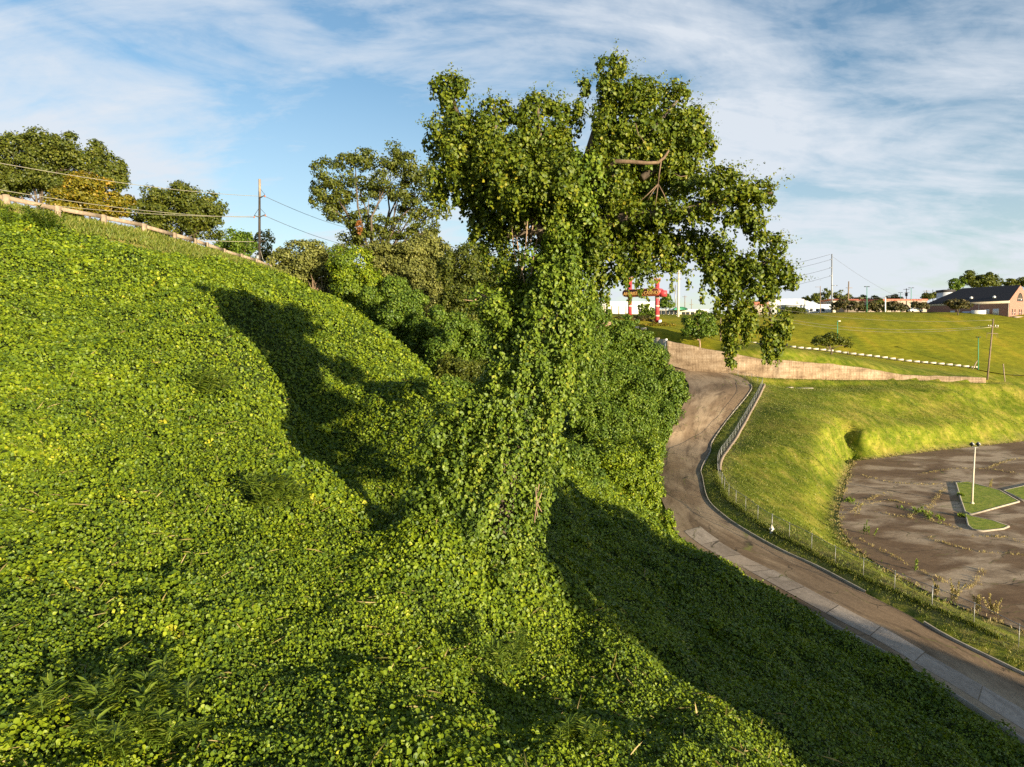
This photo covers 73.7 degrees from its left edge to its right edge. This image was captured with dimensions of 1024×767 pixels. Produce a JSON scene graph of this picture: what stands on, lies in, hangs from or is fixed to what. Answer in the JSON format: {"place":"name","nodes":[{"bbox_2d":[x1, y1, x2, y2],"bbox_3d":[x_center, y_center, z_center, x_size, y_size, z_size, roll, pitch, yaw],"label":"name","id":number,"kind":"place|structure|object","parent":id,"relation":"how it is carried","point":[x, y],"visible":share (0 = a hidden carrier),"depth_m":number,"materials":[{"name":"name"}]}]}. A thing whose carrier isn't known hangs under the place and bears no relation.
{"place":"outdoors","nodes":[
{"label":"outdoors","id":0,"kind":"place"},
{"bbox_2d":[0,207,1023,766],"bbox_3d":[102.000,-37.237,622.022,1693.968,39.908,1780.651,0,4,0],"label":"ground","id":1,"kind":"structure","parent":0,"point":[950,341],"depth_m":43.59,"materials":[{"name":"plant"}]},
{"bbox_2d":[0,204,66,232],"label":"weed","id":2,"kind":"object","parent":1,"relation":"on","point":[39,222],"visible":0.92,"depth_m":48.33,"materials":[{"name":"green plant"}]},
{"bbox_2d":[0,124,139,216],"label":"tree","id":3,"kind":"object","parent":1,"relation":"on","point":[55,152],"visible":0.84,"depth_m":108.11,"materials":[{"name":"green plant"}]},
{"bbox_2d":[41,170,137,220],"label":"magnolia bush","id":4,"kind":"object","parent":1,"relation":"on","point":[83,190],"visible":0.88,"depth_m":88.65,"materials":[{"name":"yellow plant"}]},
{"bbox_2d":[19,653,204,759],"bbox_3d":[-6.560,5.314,11.609,2.576,0.878,2.343,2,4,28],"label":"weed","id":5,"kind":"object","parent":1,"relation":"on","point":[94,700],"visible":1,"depth_m":11.40,"materials":[{"name":"green plant"}]},
{"bbox_2d":[0,194,271,266],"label":"guardrail","id":6,"kind":"object","parent":1,"relation":"on","point":[6,198],"visible":0.7,"depth_m":59.26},
{"bbox_2d":[0,200,296,278],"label":"bank grass","id":7,"kind":"structure","parent":1,"relation":"on","point":[156,240],"depth_m":57.58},
{"bbox_2d":[98,705,212,764],"bbox_3d":[-5.717,5.648,10.989,1.675,0.616,0.897,-3,5,-34],"label":"weed","id":8,"kind":"object","parent":1,"relation":"on","point":[161,730],"visible":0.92,"depth_m":11.01,"materials":[{"name":"green plant"}]},
{"bbox_2d":[128,179,229,242],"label":"tree","id":9,"kind":"object","parent":1,"relation":"on","point":[181,202],"visible":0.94,"depth_m":114.53,"materials":[{"name":"green plant"}]},
{"bbox_2d":[185,366,236,400],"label":"weed","id":10,"kind":"object","parent":1,"relation":"on","point":[207,384],"visible":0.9,"depth_m":29.53,"materials":[{"name":"green plant"}]},
{"bbox_2d":[209,226,244,250],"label":"tree","id":11,"kind":"object","parent":1,"relation":"on","point":[224,244],"visible":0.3,"depth_m":119.94,"materials":[{"name":"green plant"}]},
{"bbox_2d":[229,231,257,260],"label":"tree","id":12,"kind":"object","parent":1,"relation":"on","point":[248,249],"visible":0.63,"depth_m":114.35,"materials":[{"name":"green plant"}]},
{"bbox_2d":[254,179,265,261],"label":"utility pole","id":13,"kind":"object","parent":1,"relation":"on","point":[259,241],"visible":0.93,"depth_m":94.60,"materials":[{"name":"brown wood"}]},
{"bbox_2d":[2,190,206,215],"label":"wire","id":14,"kind":"object","parent":13,"relation":"attached to","point":[100,205],"visible":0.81,"depth_m":67.39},
{"bbox_2d":[0,163,264,196],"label":"wire","id":15,"kind":"object","parent":13,"relation":"attached to","point":[120,182],"visible":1,"depth_m":70.69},
{"bbox_2d":[12,201,252,216],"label":"wire","id":16,"kind":"object","parent":13,"relation":"attached to","point":[164,214],"visible":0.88,"depth_m":75.85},
{"bbox_2d":[254,229,275,261],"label":"tree","id":17,"kind":"object","parent":1,"relation":"on","point":[265,252],"visible":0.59,"depth_m":123.32,"materials":[{"name":"green plant"}]},
{"bbox_2d":[239,469,314,518],"bbox_3d":[-6.977,3.277,20.411,2.048,1.382,1.564,0,4,0],"label":"weed","id":18,"kind":"object","parent":1,"relation":"on","point":[288,493],"visible":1,"depth_m":20.31,"materials":[{"name":"green plant"}]},
{"bbox_2d":[265,239,346,294],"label":"shrub","id":19,"kind":"object","parent":1,"relation":"on","point":[307,264],"visible":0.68,"depth_m":91.11,"materials":[{"name":"green plant"}]},
{"bbox_2d":[322,460,364,492],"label":"weed","id":20,"kind":"object","parent":1,"relation":"on","point":[352,471],"visible":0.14,"depth_m":28.60,"materials":[{"name":"green plant"}]},
{"bbox_2d":[324,244,382,310],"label":"shrub","id":21,"kind":"object","parent":1,"relation":"on","point":[349,278],"visible":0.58,"depth_m":85.70,"materials":[{"name":"green plant"}]},
{"bbox_2d":[308,137,451,264],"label":"tree","id":22,"kind":"object","parent":1,"relation":"on","point":[374,186],"visible":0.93,"depth_m":97.31,"materials":[{"name":"green plant"}]},
{"bbox_2d":[356,273,411,325],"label":"shrub","id":23,"kind":"object","parent":1,"relation":"on","point":[372,299],"visible":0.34,"depth_m":75.96,"materials":[{"name":"green plant"}]},
{"bbox_2d":[374,289,429,359],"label":"shrub","id":24,"kind":"object","parent":1,"relation":"on","point":[398,316],"visible":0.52,"depth_m":71.31,"materials":[{"name":"green plant"}]},
{"bbox_2d":[362,229,459,327],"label":"shrub","id":25,"kind":"object","parent":1,"relation":"on","point":[412,259],"visible":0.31,"depth_m":88.96,"materials":[{"name":"green plant"}]},
{"bbox_2d":[406,303,453,364],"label":"shrub","id":26,"kind":"object","parent":1,"relation":"on","point":[425,330],"visible":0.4,"depth_m":67.09,"materials":[{"name":"green plant"}]},
{"bbox_2d":[423,310,493,371],"bbox_3d":[-4.308,-1.508,62.106,7.662,10.350,4.792,0,4,0],"label":"shrub","id":27,"kind":"object","parent":1,"relation":"on","point":[465,339],"visible":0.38,"depth_m":60.83,"materials":[{"name":"green plant"}]},
{"bbox_2d":[440,373,478,394],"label":"shrub","id":28,"kind":"object","parent":1,"relation":"on","point":[458,382],"visible":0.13,"depth_m":49.85,"materials":[{"name":"green plant"}]},
{"bbox_2d":[433,351,487,388],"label":"shrub","id":29,"kind":"object","parent":1,"relation":"on","point":[464,370],"visible":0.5,"depth_m":56.24,"materials":[{"name":"green plant"}]},
{"bbox_2d":[435,240,516,330],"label":"shrub","id":30,"kind":"object","parent":1,"relation":"on","point":[456,281],"visible":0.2,"depth_m":72.15,"materials":[{"name":"green plant"}]},
{"bbox_2d":[485,625,532,682],"bbox_3d":[-0.076,6.261,16.112,1.200,0.897,1.761,0,4,0],"label":"weed","id":31,"kind":"object","parent":1,"relation":"on","point":[513,649],"visible":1,"depth_m":15.76,"materials":[{"name":"green plant"}]},
{"bbox_2d":[0,258,1018,766],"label":"dead vine stems","id":32,"kind":"object","parent":1,"relation":"on","point":[394,626],"visible":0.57,"depth_m":17.14,"materials":[{"name":"brown plant"}]},
{"bbox_2d":[0,205,1023,766],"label":"kudzu vines","id":33,"kind":"object","parent":1,"relation":"on","point":[74,337],"visible":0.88,"depth_m":20.07,"materials":[{"name":"green plant"}]},
{"bbox_2d":[553,516,589,544],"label":"shrub","id":34,"kind":"object","parent":1,"relation":"on","point":[569,521],"visible":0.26,"depth_m":33.37,"materials":[{"name":"green plant"}]},
{"bbox_2d":[550,712,609,752],"bbox_3d":[1.355,6.816,13.307,1.021,0.678,1.051,2,4,31],"label":"weed","id":35,"kind":"object","parent":1,"relation":"on","point":[572,724],"visible":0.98,"depth_m":13.27,"materials":[{"name":"green plant"}]},
{"bbox_2d":[559,439,609,489],"bbox_3d":[5.877,7.624,60.502,5.347,5.289,4.318,3,5,36],"label":"shrub","id":36,"kind":"object","parent":1,"relation":"on","point":[588,455],"visible":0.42,"depth_m":59.87,"materials":[{"name":"green plant"}]},
{"bbox_2d":[568,283,612,434],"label":"shrub","id":37,"kind":"object","parent":1,"relation":"on","point":[597,368],"visible":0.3,"depth_m":86.97,"materials":[{"name":"green plant"}]},
{"bbox_2d":[381,38,814,592],"bbox_3d":[2.361,-1.835,22.720,14.161,16.872,8.711,0,4,0],"label":"vine covered tree","id":38,"kind":"object","parent":1,"relation":"on","point":[597,204],"visible":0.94,"depth_m":20.20,"materials":[{"name":"green plant"}]},
{"bbox_2d":[567,374,633,451],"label":"shrub","id":39,"kind":"object","parent":1,"relation":"on","point":[600,419],"visible":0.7,"depth_m":75.12,"materials":[{"name":"green plant"}]},
{"bbox_2d":[579,302,653,313],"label":"warehouse","id":40,"kind":"structure","parent":1,"relation":"on","point":[618,307],"depth_m":298.43,"materials":[{"name":"white paint"}]},
{"bbox_2d":[581,350,664,453],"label":"shrub","id":41,"kind":"object","parent":1,"relation":"on","point":[636,400],"visible":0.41,"depth_m":90.23,"materials":[{"name":"green plant"}]},
{"bbox_2d":[589,435,665,516],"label":"shrub","id":42,"kind":"object","parent":1,"relation":"on","point":[634,469],"visible":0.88,"depth_m":69.39,"materials":[{"name":"green plant"}]},
{"bbox_2d":[606,314,654,392],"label":"shrub","id":43,"kind":"object","parent":1,"relation":"on","point":[626,341],"visible":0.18,"depth_m":98.18,"materials":[{"name":"green plant"}]},
{"bbox_2d":[615,315,654,321],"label":"hedge","id":44,"kind":"object","parent":1,"relation":"on","point":[643,318],"visible":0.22,"depth_m":216.57,"materials":[{"name":"green plant"}]},
{"bbox_2d":[622,277,666,322],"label":"casino sign","id":45,"kind":"object","parent":1,"relation":"on","point":[657,292],"visible":0.67,"depth_m":213.47,"materials":[{"name":"metal"}]},
{"bbox_2d":[636,303,654,317],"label":"tree","id":46,"kind":"object","parent":1,"relation":"on","point":[642,310],"visible":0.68,"depth_m":222.53,"materials":[{"name":"green plant"}]},
{"bbox_2d":[633,431,666,498],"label":"shrub","id":47,"kind":"object","parent":1,"relation":"on","point":[653,434],"visible":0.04,"depth_m":80.44,"materials":[{"name":"green plant"}]},
{"bbox_2d":[639,336,674,380],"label":"shrub","id":48,"kind":"object","parent":1,"relation":"on","point":[658,351],"visible":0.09,"depth_m":106.14,"materials":[{"name":"green plant"}]},
{"bbox_2d":[640,322,676,326],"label":"hedge","id":49,"kind":"object","parent":1,"relation":"on","point":[659,324],"visible":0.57,"depth_m":208.62,"materials":[{"name":"green plant"}]},
{"bbox_2d":[653,338,666,360],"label":"concrete panel wall","id":50,"kind":"structure","parent":1,"relation":"on","point":[662,341],"depth_m":182.72,"materials":[{"name":"white paint"}]},
{"bbox_2d":[646,393,675,465],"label":"shrub","id":51,"kind":"object","parent":1,"relation":"on","point":[664,419],"visible":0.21,"depth_m":95.55,"materials":[{"name":"green plant"}]},
{"bbox_2d":[658,508,676,533],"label":"shrub","id":52,"kind":"object","parent":1,"relation":"on","point":[669,518],"visible":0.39,"depth_m":58.89,"materials":[{"name":"green plant"}]},
{"bbox_2d":[659,293,675,313],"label":"tree","id":53,"kind":"object","parent":1,"relation":"on","point":[665,302],"visible":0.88,"depth_m":243.78,"materials":[{"name":"green plant"}]},
{"bbox_2d":[649,368,693,452],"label":"shrub","id":54,"kind":"object","parent":1,"relation":"on","point":[675,392],"visible":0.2,"depth_m":102.81,"materials":[{"name":"green plant"}]},
{"bbox_2d":[677,270,680,316],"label":"utility pole","id":55,"kind":"object","parent":1,"relation":"on","point":[678,296],"visible":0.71,"depth_m":230.28,"materials":[{"name":"white metal"}]},
{"bbox_2d":[652,307,708,313],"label":"storefront","id":56,"kind":"object","parent":1,"relation":"on","point":[683,310],"visible":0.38,"depth_m":256.62,"materials":[{"name":"white paint"}]},
{"bbox_2d":[680,309,718,347],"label":"tree","id":57,"kind":"object","parent":1,"relation":"on","point":[703,328],"visible":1,"depth_m":187.31,"materials":[{"name":"green plant"}]},
{"bbox_2d":[691,615,759,652],"bbox_3d":[9.355,11.235,29.730,2.864,1.948,2.077,-1,4,-17],"label":"shrub","id":58,"kind":"object","parent":1,"relation":"on","point":[737,634],"visible":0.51,"depth_m":29.68,"materials":[{"name":"green plant"}]},
{"bbox_2d":[735,576,762,603],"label":"shrub","id":59,"kind":"object","parent":1,"relation":"on","point":[745,580],"visible":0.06,"depth_m":44.02,"materials":[{"name":"green plant"}]},
{"bbox_2d":[700,384,865,592],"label":"kerb","id":60,"kind":"structure","parent":1,"relation":"on","point":[797,557],"depth_m":65.65,"materials":[{"name":"concrete"}]},
{"bbox_2d":[756,299,815,313],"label":"white hall","id":61,"kind":"structure","parent":1,"relation":"on","point":[792,301],"depth_m":328.15,"materials":[{"name":"paint"}]},
{"bbox_2d":[779,622,801,641],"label":"shrub","id":62,"kind":"object","parent":1,"relation":"on","point":[791,628],"visible":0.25,"depth_m":40.30,"materials":[{"name":"green plant"}]},
{"bbox_2d":[780,306,806,313],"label":"shrub","id":63,"kind":"object","parent":1,"relation":"on","point":[797,310],"visible":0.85,"depth_m":243.48,"materials":[{"name":"green plant"}]},
{"bbox_2d":[772,665,828,692],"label":"shrub","id":64,"kind":"object","parent":1,"relation":"on","point":[803,678],"visible":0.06,"depth_m":27.89,"materials":[{"name":"green plant"}]},
{"bbox_2d":[776,304,830,313],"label":"white building","id":65,"kind":"structure","parent":1,"relation":"on","point":[814,308],"depth_m":270.58,"materials":[{"name":"paint"}]},
{"bbox_2d":[810,288,830,302],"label":"tree","id":66,"kind":"object","parent":1,"relation":"on","point":[815,297],"visible":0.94,"depth_m":326.88,"materials":[{"name":"green plant"}]},
{"bbox_2d":[666,340,985,382],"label":"retaining wall","id":67,"kind":"structure","parent":1,"relation":"on","point":[689,357],"depth_m":167.63,"materials":[{"name":"concrete"}]},
{"bbox_2d":[810,331,853,353],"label":"tree","id":68,"kind":"object","parent":1,"relation":"on","point":[825,339],"visible":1,"depth_m":174.90,"materials":[{"name":"green plant"}]},
{"bbox_2d":[829,254,837,312],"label":"utility pole","id":69,"kind":"object","parent":1,"relation":"on","point":[831,275],"visible":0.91,"depth_m":259.74,"materials":[{"name":"metal"}]},
{"bbox_2d":[833,290,853,298],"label":"tree","id":70,"kind":"object","parent":1,"relation":"on","point":[837,296],"visible":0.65,"depth_m":331.90,"materials":[{"name":"green plant"}]},
{"bbox_2d":[829,298,860,311],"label":"tree","id":71,"kind":"object","parent":1,"relation":"on","point":[838,304],"visible":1,"depth_m":253.58,"materials":[{"name":"green plant"}]},
{"bbox_2d":[701,373,1023,670],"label":"verge grass","id":72,"kind":"structure","parent":1,"relation":"on","point":[834,569],"depth_m":63.34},
{"bbox_2d":[854,301,881,311],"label":"tree","id":73,"kind":"object","parent":1,"relation":"on","point":[872,306],"visible":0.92,"depth_m":255.65,"materials":[{"name":"green plant"}]},
{"bbox_2d":[854,294,881,298],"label":"tree","id":74,"kind":"object","parent":1,"relation":"on","point":[862,295],"visible":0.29,"depth_m":341.93,"materials":[{"name":"green plant"}]},
{"bbox_2d":[715,375,1023,621],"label":"lawn grass","id":75,"kind":"structure","parent":1,"relation":"on","point":[827,389],"depth_m":115.15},
{"bbox_2d":[717,370,1023,647],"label":"chain link fence","id":76,"kind":"object","parent":1,"relation":"on","point":[722,455],"visible":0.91,"depth_m":59.92,"materials":[{"name":"metal"}]},
{"bbox_2d":[818,299,927,311],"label":"red building","id":77,"kind":"structure","parent":1,"relation":"on","point":[888,300],"depth_m":328.12,"materials":[{"name":"brick"}]},
{"bbox_2d":[874,298,887,311],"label":"tree","id":78,"kind":"object","parent":1,"relation":"on","point":[880,301],"visible":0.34,"depth_m":283.06,"materials":[{"name":"green plant"}]},
{"bbox_2d":[786,343,977,368],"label":"guardrail","id":79,"kind":"object","parent":1,"relation":"on","point":[878,356],"visible":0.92,"depth_m":186.23,"materials":[{"name":"white metal"}]},
{"bbox_2d":[741,572,1023,743],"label":"kerb","id":80,"kind":"structure","parent":1,"relation":"on","point":[970,706],"depth_m":38.23,"materials":[{"name":"concrete"}]},
{"bbox_2d":[884,294,903,298],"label":"tree","id":81,"kind":"object","parent":1,"relation":"on","point":[893,296],"visible":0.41,"depth_m":341.26,"materials":[{"name":"green plant"}]},
{"bbox_2d":[884,300,910,311],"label":"tree","id":82,"kind":"object","parent":1,"relation":"on","point":[894,306],"visible":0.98,"depth_m":251.91,"materials":[{"name":"green plant"}]},
{"bbox_2d":[909,301,929,309],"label":"tree","id":83,"kind":"object","parent":1,"relation":"on","point":[922,305],"visible":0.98,"depth_m":249.40,"materials":[{"name":"green plant"}]},
{"bbox_2d":[920,292,936,301],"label":"tree","id":84,"kind":"object","parent":1,"relation":"on","point":[928,296],"visible":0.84,"depth_m":337.09,"materials":[{"name":"green plant"}]},
{"bbox_2d":[839,441,1023,629],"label":"parking lot","id":85,"kind":"structure","parent":1,"relation":"on","point":[907,539],"depth_m":77.94,"materials":[{"name":"asphalt"}]},
{"bbox_2d":[844,492,967,522],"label":"green weeds","id":86,"kind":"object","parent":85,"relation":"on","point":[928,516],"visible":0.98,"depth_m":83.48,"materials":[{"name":"green plant"}]},
{"bbox_2d":[849,457,1023,592],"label":"crack weeds","id":87,"kind":"object","parent":85,"relation":"on","point":[972,585],"visible":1,"depth_m":79.01,"materials":[{"name":"brown plant"}]},
{"bbox_2d":[949,577,966,601],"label":"weed stalk","id":88,"kind":"object","parent":85,"relation":"on","point":[955,592],"visible":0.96,"depth_m":55.11,"materials":[{"name":"beige plant"}]},
{"bbox_2d":[972,594,981,609],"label":"weed stalk","id":89,"kind":"object","parent":85,"relation":"on","point":[978,599],"visible":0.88,"depth_m":53.23,"materials":[{"name":"beige plant"}]},
{"bbox_2d":[955,481,1019,531],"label":"traffic island","id":90,"kind":"structure","parent":85,"relation":"on","point":[985,498],"depth_m":87.78,"materials":[{"name":"plant"}]},
{"bbox_2d":[969,442,980,503],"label":"floodlight pole","id":91,"kind":"object","parent":90,"relation":"on","point":[972,444],"visible":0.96,"depth_m":86.89,"materials":[{"name":"metal"}]},
{"bbox_2d":[983,593,1001,615],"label":"weed stalk","id":92,"kind":"object","parent":85,"relation":"on","point":[994,609],"visible":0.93,"depth_m":52.51,"materials":[{"name":"beige plant"}]},
{"bbox_2d":[1003,485,1023,500],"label":"traffic island","id":93,"kind":"structure","parent":85,"relation":"on","point":[1017,492],"depth_m":94.09,"materials":[{"name":"plant"}]},
{"bbox_2d":[936,290,955,298],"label":"house","id":94,"kind":"structure","parent":1,"relation":"on","point":[941,293],"depth_m":289.03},
{"bbox_2d":[948,278,967,290],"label":"tree","id":95,"kind":"object","parent":1,"relation":"on","point":[957,285],"visible":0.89,"depth_m":296.38,"materials":[{"name":"green plant"}]},
{"bbox_2d":[943,298,973,314],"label":"tree","id":96,"kind":"object","parent":1,"relation":"on","point":[960,303],"visible":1,"depth_m":233.49,"materials":[{"name":"green plant"}]},
{"bbox_2d":[924,621,1023,674],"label":"kerb","id":97,"kind":"structure","parent":1,"relation":"on","point":[975,650],"depth_m":44.24,"materials":[{"name":"concrete"}]},
{"bbox_2d":[927,285,1023,317],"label":"brick building","id":98,"kind":"structure","parent":1,"relation":"on","point":[1008,301],"depth_m":240.35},
{"bbox_2d":[971,310,987,313],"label":"storage container","id":99,"kind":"object","parent":1,"relation":"on","point":[979,311],"visible":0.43,"depth_m":239.47,"materials":[{"name":"metal"}]},
{"bbox_2d":[959,270,1003,287],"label":"tree","id":100,"kind":"object","parent":1,"relation":"on","point":[982,280],"visible":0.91,"depth_m":305.11,"materials":[{"name":"green plant"}]},
{"bbox_2d":[986,319,998,379],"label":"utility pole","id":101,"kind":"object","parent":1,"relation":"on","point":[992,333],"visible":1,"depth_m":160.68,"materials":[{"name":"brown wood"}]},
{"bbox_2d":[722,304,986,329],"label":"wire","id":102,"kind":"object","parent":101,"relation":"attached to","point":[894,329],"visible":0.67,"depth_m":168.84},
{"bbox_2d":[754,304,982,321],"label":"wire","id":103,"kind":"object","parent":101,"relation":"attached to","point":[891,320],"visible":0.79,"depth_m":167.20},
{"bbox_2d":[1000,277,1023,286],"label":"tree","id":104,"kind":"object","parent":1,"relation":"on","point":[1020,281],"visible":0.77,"depth_m":317.36,"materials":[{"name":"green plant"}]},
{"bbox_2d":[0,0,1023,313],"label":"sky","id":105,"kind":"structure","parent":0,"point":[898,125],"materials":[{"name":"blue"}]},
{"bbox_2d":[659,365,1023,737],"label":"road","id":106,"kind":"structure","parent":0,"point":[712,404],"depth_m":61.36,"materials":[{"name":"asphalt"}]},
{"bbox_2d":[685,526,1023,728],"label":"pavement","id":107,"kind":"structure","parent":0,"point":[1005,708],"depth_m":46.57,"materials":[{"name":"concrete"}]},
{"bbox_2d":[712,464,1003,640],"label":"fence line grass","id":108,"kind":"structure","parent":0,"point":[834,564],"depth_m":57.03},
{"bbox_2d":[828,440,1023,635],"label":"dry grass","id":109,"kind":"structure","parent":0,"point":[840,490],"depth_m":79.46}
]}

